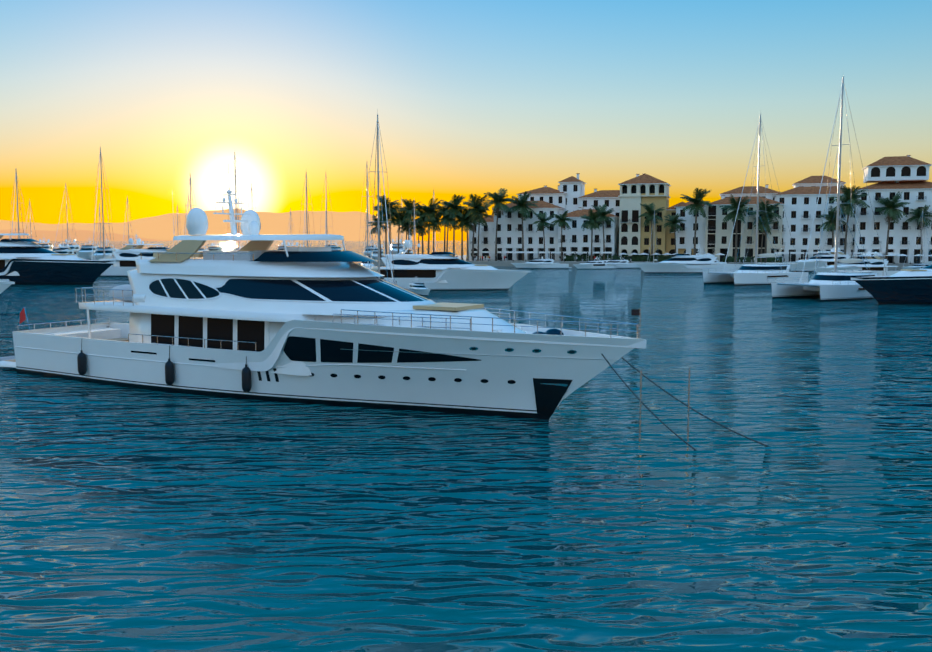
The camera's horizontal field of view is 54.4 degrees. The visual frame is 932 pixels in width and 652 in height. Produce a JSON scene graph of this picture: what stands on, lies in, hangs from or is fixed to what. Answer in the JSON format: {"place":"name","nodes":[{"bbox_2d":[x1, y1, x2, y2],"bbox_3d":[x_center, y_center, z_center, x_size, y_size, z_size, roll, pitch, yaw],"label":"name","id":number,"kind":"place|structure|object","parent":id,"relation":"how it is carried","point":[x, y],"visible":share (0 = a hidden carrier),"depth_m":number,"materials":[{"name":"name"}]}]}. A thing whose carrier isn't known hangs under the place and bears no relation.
{"place":"outdoors","nodes":[
{"label":"outdoors","id":0,"kind":"place"},
{"bbox_2d":[0,209,412,240],"bbox_3d":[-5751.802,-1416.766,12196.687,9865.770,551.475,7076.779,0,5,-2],"label":"mountain range","id":1,"kind":"structure","parent":0,"point":[348,226],"depth_m":15313.79,"materials":[{"name":"brown"}]},
{"bbox_2d":[0,241,931,651],"bbox_3d":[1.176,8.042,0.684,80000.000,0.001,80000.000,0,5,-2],"label":"water","id":2,"kind":"structure","parent":0,"point":[582,519],"depth_m":28.34,"materials":[{"name":"teal liquid"}]},
{"bbox_2d":[0,281,14,293],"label":"white yacht","id":3,"kind":"object","parent":2,"relation":"on","point":[4,285],"visible":1,"depth_m":111.23,"materials":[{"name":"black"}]},
{"bbox_2d":[0,356,14,360],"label":"tender rib","id":4,"kind":"object","parent":2,"relation":"on","point":[7,358],"visible":0.02,"depth_m":59.07,"materials":[{"name":"grey"}]},
{"bbox_2d":[10,169,27,238],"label":"sailboat","id":5,"kind":"object","parent":2,"relation":"on","point":[17,192],"visible":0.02,"depth_m":200.50,"materials":[{"name":"black metal"}]},
{"bbox_2d":[23,198,36,238],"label":"sailboat","id":6,"kind":"object","parent":2,"relation":"on","point":[30,219],"visible":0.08,"depth_m":342.33,"materials":[{"name":"black"}]},
{"bbox_2d":[36,239,52,250],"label":"yacht","id":7,"kind":"object","parent":2,"relation":"on","point":[48,247],"visible":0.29,"depth_m":392.73,"materials":[{"name":"white plastic"}]},
{"bbox_2d":[0,233,115,284],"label":"yacht","id":8,"kind":"object","parent":2,"relation":"on","point":[29,261],"visible":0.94,"depth_m":164.65,"materials":[{"name":"blue"}]},
{"bbox_2d":[52,242,84,259],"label":"yacht","id":9,"kind":"object","parent":2,"relation":"on","point":[69,250],"visible":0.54,"depth_m":310.84,"materials":[{"name":"white plastic"}]},
{"bbox_2d":[54,183,85,259],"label":"sailboat","id":10,"kind":"object","parent":2,"relation":"on","point":[74,250],"visible":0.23,"depth_m":343.01,"materials":[{"name":"black"}]},
{"bbox_2d":[60,239,79,256],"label":"yacht","id":11,"kind":"object","parent":2,"relation":"on","point":[75,247],"visible":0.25,"depth_m":387.56,"materials":[{"name":"white"}]},
{"bbox_2d":[76,240,98,259],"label":"yacht","id":12,"kind":"object","parent":2,"relation":"on","point":[85,250],"visible":0.56,"depth_m":380.42,"materials":[{"name":"white"}]},
{"bbox_2d":[96,203,105,244],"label":"sailboat","id":13,"kind":"object","parent":2,"relation":"on","point":[100,226],"depth_m":337.90,"materials":[{"name":"black"}]},
{"bbox_2d":[91,147,114,265],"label":"sailboat","id":14,"kind":"object","parent":2,"relation":"on","point":[103,222],"visible":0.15,"depth_m":209.47,"materials":[{"name":"black"}]},
{"bbox_2d":[89,239,116,260],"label":"yacht","id":15,"kind":"object","parent":2,"relation":"on","point":[99,251],"visible":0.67,"depth_m":313.05,"materials":[{"name":"white"}]},
{"bbox_2d":[122,197,133,247],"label":"sailboat","id":16,"kind":"object","parent":2,"relation":"on","point":[127,206],"visible":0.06,"depth_m":329.63,"materials":[{"name":"black"}]},
{"bbox_2d":[99,233,193,276],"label":"yacht","id":17,"kind":"object","parent":2,"relation":"on","point":[125,257],"visible":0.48,"depth_m":202.03,"materials":[{"name":"white plastic"}]},
{"bbox_2d":[173,205,181,244],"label":"sailboat","id":18,"kind":"object","parent":2,"relation":"on","point":[177,222],"visible":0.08,"depth_m":347.11,"materials":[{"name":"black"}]},
{"bbox_2d":[184,175,200,257],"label":"sailboat","id":19,"kind":"object","parent":2,"relation":"on","point":[190,182],"visible":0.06,"depth_m":217.10,"materials":[{"name":"black"}]},
{"bbox_2d":[195,246,208,257],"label":"yacht","id":20,"kind":"object","parent":2,"relation":"on","point":[202,249],"visible":0.04,"depth_m":309.17,"materials":[{"name":"white"}]},
{"bbox_2d":[208,243,221,250],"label":"yacht","id":21,"kind":"object","parent":2,"relation":"on","point":[211,248],"visible":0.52,"depth_m":396.93,"materials":[{"name":"white"}]},
{"bbox_2d":[227,152,246,250],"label":"sailboat","id":22,"kind":"object","parent":2,"relation":"on","point":[235,191],"visible":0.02,"depth_m":202.69,"materials":[{"name":"white metal"}]},
{"bbox_2d":[234,197,244,249],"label":"sailboat","id":23,"kind":"object","parent":2,"relation":"on","point":[239,228],"depth_m":339.81,"materials":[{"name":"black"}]},
{"bbox_2d":[277,241,290,249],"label":"yacht","id":24,"kind":"object","parent":2,"relation":"on","point":[281,247],"visible":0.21,"depth_m":395.68,"materials":[{"name":"white"}]},
{"bbox_2d":[284,240,298,249],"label":"yacht","id":25,"kind":"object","parent":2,"relation":"on","point":[288,244],"visible":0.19,"depth_m":317.89,"materials":[{"name":"white"}]},
{"bbox_2d":[299,172,314,246],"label":"sailboat","id":26,"kind":"object","parent":2,"relation":"on","point":[306,228],"depth_m":222.04,"materials":[{"name":"black"}]},
{"bbox_2d":[320,176,334,250],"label":"sailboat","id":27,"kind":"object","parent":2,"relation":"on","point":[326,229],"visible":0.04,"depth_m":319.08,"materials":[{"name":"black"}]},
{"bbox_2d":[324,240,338,246],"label":"yacht","id":28,"kind":"object","parent":2,"relation":"on","point":[331,245],"visible":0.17,"depth_m":389.63,"materials":[{"name":"white"}]},
{"bbox_2d":[330,241,343,250],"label":"yacht","id":29,"kind":"object","parent":2,"relation":"on","point":[339,249],"visible":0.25,"depth_m":328.70,"materials":[{"name":"white"}]},
{"bbox_2d":[363,207,371,257],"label":"sailboat","id":30,"kind":"object","parent":2,"relation":"on","point":[366,237],"visible":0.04,"depth_m":330.63,"materials":[{"name":"black"}]},
{"bbox_2d":[358,165,377,266],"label":"sailboat","id":31,"kind":"object","parent":2,"relation":"on","point":[370,263],"visible":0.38,"depth_m":229.53,"materials":[{"name":"black"}]},
{"bbox_2d":[362,239,384,255],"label":"yacht","id":32,"kind":"object","parent":2,"relation":"on","point":[369,247],"visible":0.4,"depth_m":382.85,"materials":[{"name":"white"}]},
{"bbox_2d":[370,245,384,259],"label":"yacht","id":33,"kind":"object","parent":2,"relation":"on","point":[376,255],"visible":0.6,"depth_m":321.03,"materials":[{"name":"white"}]},
{"bbox_2d":[364,114,396,285],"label":"sailboat","id":34,"kind":"object","parent":2,"relation":"on","point":[376,269],"visible":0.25,"depth_m":134.53,"materials":[{"name":"black metal"}]},
{"bbox_2d":[0,163,769,449],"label":"yacht","id":35,"kind":"object","parent":2,"relation":"on","point":[254,318],"visible":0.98,"depth_m":44.58,"materials":[{"name":"white"}]},
{"bbox_2d":[387,237,402,253],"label":"yacht","id":36,"kind":"object","parent":2,"relation":"on","point":[394,247],"visible":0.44,"depth_m":392.75,"materials":[{"name":"white plastic"}]},
{"bbox_2d":[409,202,419,253],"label":"sailboat","id":37,"kind":"object","parent":2,"relation":"on","point":[414,234],"visible":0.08,"depth_m":254.78,"materials":[{"name":"black"}]},
{"bbox_2d":[403,277,429,295],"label":"boat","id":38,"kind":"object","parent":2,"relation":"on","point":[419,288],"visible":0.88,"depth_m":134.56,"materials":[{"name":"white"}]},
{"bbox_2d":[429,190,439,251],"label":"sailboat","id":39,"kind":"object","parent":2,"relation":"on","point":[434,229],"visible":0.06,"depth_m":330.45,"materials":[{"name":"black"}]},
{"bbox_2d":[366,235,530,290],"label":"yacht","id":40,"kind":"object","parent":2,"relation":"on","point":[440,271],"visible":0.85,"depth_m":145.61,"materials":[{"name":"white"}]},
{"bbox_2d":[511,255,571,267],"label":"yacht","id":41,"kind":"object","parent":2,"relation":"on","point":[541,263],"depth_m":261.76,"materials":[{"name":"white"}]},
{"bbox_2d":[573,256,613,268],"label":"motor yacht","id":42,"kind":"object","parent":2,"relation":"on","point":[592,264],"visible":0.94,"depth_m":257.16,"materials":[{"name":"white"}]},
{"bbox_2d":[605,257,639,267],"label":"motor yacht","id":43,"kind":"object","parent":2,"relation":"on","point":[621,263],"visible":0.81,"depth_m":263.94,"materials":[{"name":"white"}]},
{"bbox_2d":[647,211,657,262],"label":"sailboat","id":44,"kind":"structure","parent":2,"relation":"on","point":[652,239],"depth_m":262.30,"materials":[{"name":"black"}]},
{"bbox_2d":[633,245,742,272],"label":"yacht","id":45,"kind":"object","parent":2,"relation":"on","point":[684,263],"visible":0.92,"depth_m":224.32,"materials":[{"name":"white"}]},
{"bbox_2d":[703,110,807,285],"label":"catamaran","id":46,"kind":"object","parent":2,"relation":"on","point":[750,274],"visible":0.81,"depth_m":167.49,"materials":[{"name":"white"}]},
{"bbox_2d":[782,246,849,271],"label":"yacht","id":47,"kind":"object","parent":2,"relation":"on","point":[826,259],"depth_m":234.73,"materials":[{"name":"white"}]},
{"bbox_2d":[767,78,886,301],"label":"catamaran","id":48,"kind":"object","parent":2,"relation":"on","point":[835,285],"visible":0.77,"depth_m":126.03,"materials":[{"name":"white plastic"}]},
{"bbox_2d":[833,214,843,249],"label":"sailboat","id":49,"kind":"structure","parent":2,"relation":"on","point":[840,219],"depth_m":250.72,"materials":[{"name":"black"}]},
{"bbox_2d":[811,249,898,275],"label":"yacht","id":50,"kind":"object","parent":2,"relation":"on","point":[877,263],"depth_m":192.48,"materials":[{"name":"white"}]},
{"bbox_2d":[851,264,931,303],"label":"yacht","id":51,"kind":"object","parent":2,"relation":"on","point":[909,286],"visible":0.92,"depth_m":114.49,"materials":[{"name":"blue"}]},
{"bbox_2d":[902,260,927,268],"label":"motor yacht","id":52,"kind":"object","parent":2,"relation":"on","point":[917,265],"visible":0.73,"depth_m":231.98,"materials":[{"name":"white"}]},
{"bbox_2d":[903,211,931,266],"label":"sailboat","id":53,"kind":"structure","parent":2,"relation":"on","point":[921,241],"depth_m":239.72,"materials":[{"name":"black"}]},
{"bbox_2d":[0,0,931,240],"label":"sky","id":54,"kind":"structure","parent":0,"point":[479,97],"materials":[{"name":"blue"}]},
{"bbox_2d":[372,255,913,269],"bbox_3d":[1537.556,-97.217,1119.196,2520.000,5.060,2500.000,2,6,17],"label":"quay ground","id":55,"kind":"structure","parent":0,"point":[509,262],"depth_m":279.39,"materials":[{"name":"grey concrete"}]},
{"bbox_2d":[368,215,388,259],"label":"palm tree","id":56,"kind":"object","parent":55,"relation":"on","point":[376,225],"visible":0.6,"depth_m":295.62,"materials":[{"name":"green plant"}]},
{"bbox_2d":[372,195,399,251],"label":"palm tree","id":57,"kind":"object","parent":55,"relation":"on","point":[382,198],"visible":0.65,"depth_m":293.03,"materials":[{"name":"green plant"}]},
{"bbox_2d":[375,202,400,253],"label":"palm tree","id":58,"kind":"object","parent":55,"relation":"on","point":[393,217],"visible":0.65,"depth_m":293.60,"materials":[{"name":"green plant"}]},
{"bbox_2d":[391,206,408,252],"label":"palm tree","id":59,"kind":"object","parent":55,"relation":"on","point":[399,221],"visible":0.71,"depth_m":293.48,"materials":[{"name":"green plant"}]},
{"bbox_2d":[397,217,413,253],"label":"palm tree","id":60,"kind":"object","parent":55,"relation":"on","point":[404,230],"visible":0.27,"depth_m":296.25,"materials":[{"name":"green plant"}]},
{"bbox_2d":[395,198,422,253],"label":"palm tree","id":61,"kind":"object","parent":55,"relation":"on","point":[410,206],"visible":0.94,"depth_m":291.12,"materials":[{"name":"green plant"}]},
{"bbox_2d":[410,218,427,253],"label":"palm tree","id":62,"kind":"object","parent":55,"relation":"on","point":[421,230],"visible":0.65,"depth_m":293.33,"materials":[{"name":"green plant"}]},
{"bbox_2d":[411,204,432,253],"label":"palm tree","id":63,"kind":"object","parent":55,"relation":"on","point":[422,211],"visible":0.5,"depth_m":291.58,"materials":[{"name":"green plant"}]},
{"bbox_2d":[417,198,443,253],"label":"palm tree","id":64,"kind":"object","parent":55,"relation":"on","point":[434,209],"visible":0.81,"depth_m":291.46,"materials":[{"name":"green plant"}]},
{"bbox_2d":[423,212,445,251],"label":"palm tree","id":65,"kind":"object","parent":55,"relation":"on","point":[434,224],"visible":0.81,"depth_m":290.01,"materials":[{"name":"green plant"}]},
{"bbox_2d":[434,200,453,251],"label":"palm tree","id":66,"kind":"object","parent":55,"relation":"on","point":[445,207],"visible":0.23,"depth_m":293.95,"materials":[{"name":"green plant"}]},
{"bbox_2d":[438,206,458,251],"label":"palm tree","id":67,"kind":"object","parent":55,"relation":"on","point":[448,220],"visible":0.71,"depth_m":288.50,"materials":[{"name":"green plant"}]},
{"bbox_2d":[440,194,466,255],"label":"palm tree","id":68,"kind":"object","parent":55,"relation":"on","point":[456,202],"visible":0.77,"depth_m":288.11,"materials":[{"name":"green plant"}]},
{"bbox_2d":[451,207,471,259],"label":"palm tree","id":69,"kind":"object","parent":55,"relation":"on","point":[458,220],"visible":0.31,"depth_m":290.08,"materials":[{"name":"green plant"}]},
{"bbox_2d":[455,208,478,260],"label":"palm tree","id":70,"kind":"object","parent":55,"relation":"on","point":[467,224],"visible":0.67,"depth_m":288.83,"materials":[{"name":"green plant"}]},
{"bbox_2d":[463,194,489,260],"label":"palm tree","id":71,"kind":"object","parent":55,"relation":"on","point":[472,203],"visible":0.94,"depth_m":286.46,"materials":[{"name":"green plant"}]},
{"bbox_2d":[468,203,491,260],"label":"palm tree","id":72,"kind":"object","parent":55,"relation":"on","point":[482,221],"visible":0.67,"depth_m":287.17,"materials":[{"name":"green plant"}]},
{"bbox_2d":[482,188,512,260],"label":"palm tree","id":73,"kind":"object","parent":55,"relation":"on","point":[497,199],"visible":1,"depth_m":283.98,"materials":[{"name":"green plant"}]},
{"bbox_2d":[507,191,538,260],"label":"palm tree","id":74,"kind":"object","parent":55,"relation":"on","point":[522,204],"visible":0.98,"depth_m":288.18,"materials":[{"name":"green plant"}]},
{"bbox_2d":[532,212,553,258],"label":"palm tree","id":75,"kind":"object","parent":55,"relation":"on","point":[542,222],"visible":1,"depth_m":283.98,"materials":[{"name":"green plant"}]},
{"bbox_2d":[550,210,573,260],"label":"palm tree","id":76,"kind":"object","parent":55,"relation":"on","point":[562,219],"visible":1,"depth_m":280.14,"materials":[{"name":"green plant"}]},
{"bbox_2d":[579,208,605,259],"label":"palm tree","id":77,"kind":"object","parent":55,"relation":"on","point":[592,218],"visible":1,"depth_m":275.76,"materials":[{"name":"green plant"}]},
{"bbox_2d":[591,204,614,259],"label":"palm tree","id":78,"kind":"object","parent":55,"relation":"on","point":[603,212],"visible":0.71,"depth_m":279.38,"materials":[{"name":"green plant"}]},
{"bbox_2d":[639,203,664,255],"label":"palm tree","id":79,"kind":"object","parent":55,"relation":"on","point":[649,208],"visible":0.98,"depth_m":275.53,"materials":[{"name":"green plant"}]},
{"bbox_2d":[663,213,685,255],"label":"palm tree","id":80,"kind":"object","parent":55,"relation":"on","point":[672,222],"visible":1,"depth_m":273.13,"materials":[{"name":"green plant"}]},
{"bbox_2d":[456,155,931,262],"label":"waterfront buildings","id":81,"kind":"structure","parent":55,"relation":"on","point":[627,235],"depth_m":276.87,"materials":[{"name":"paint"}]},
{"bbox_2d":[680,188,712,254],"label":"palm tree","id":82,"kind":"object","parent":55,"relation":"on","point":[697,201],"visible":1,"depth_m":267.27,"materials":[{"name":"green plant"}]},
{"bbox_2d":[719,194,755,262],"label":"palm tree","id":83,"kind":"object","parent":55,"relation":"on","point":[735,205],"visible":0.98,"depth_m":262.61,"materials":[{"name":"green plant"}]},
{"bbox_2d":[754,213,775,262],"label":"palm tree","id":84,"kind":"object","parent":55,"relation":"on","point":[767,228],"visible":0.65,"depth_m":263.33,"materials":[{"name":"green plant"}]},
{"bbox_2d":[749,199,781,262],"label":"palm tree","id":85,"kind":"object","parent":55,"relation":"on","point":[763,209],"visible":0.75,"depth_m":263.31,"materials":[{"name":"green plant"}]},
{"bbox_2d":[817,206,845,247],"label":"palm tree","id":86,"kind":"object","parent":55,"relation":"on","point":[829,218],"visible":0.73,"depth_m":259.66,"materials":[{"name":"green plant"}]},
{"bbox_2d":[829,185,869,253],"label":"palm tree","id":87,"kind":"object","parent":55,"relation":"on","point":[850,196],"visible":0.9,"depth_m":253.85,"materials":[{"name":"green plant"}]},
{"bbox_2d":[876,191,908,260],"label":"palm tree","id":88,"kind":"object","parent":55,"relation":"on","point":[890,206],"visible":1,"depth_m":253.85,"materials":[{"name":"green plant"}]},
{"bbox_2d":[905,205,931,257],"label":"palm tree","id":89,"kind":"object","parent":55,"relation":"on","point":[924,209],"visible":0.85,"depth_m":254.00,"materials":[{"name":"green plant"}]}
]}

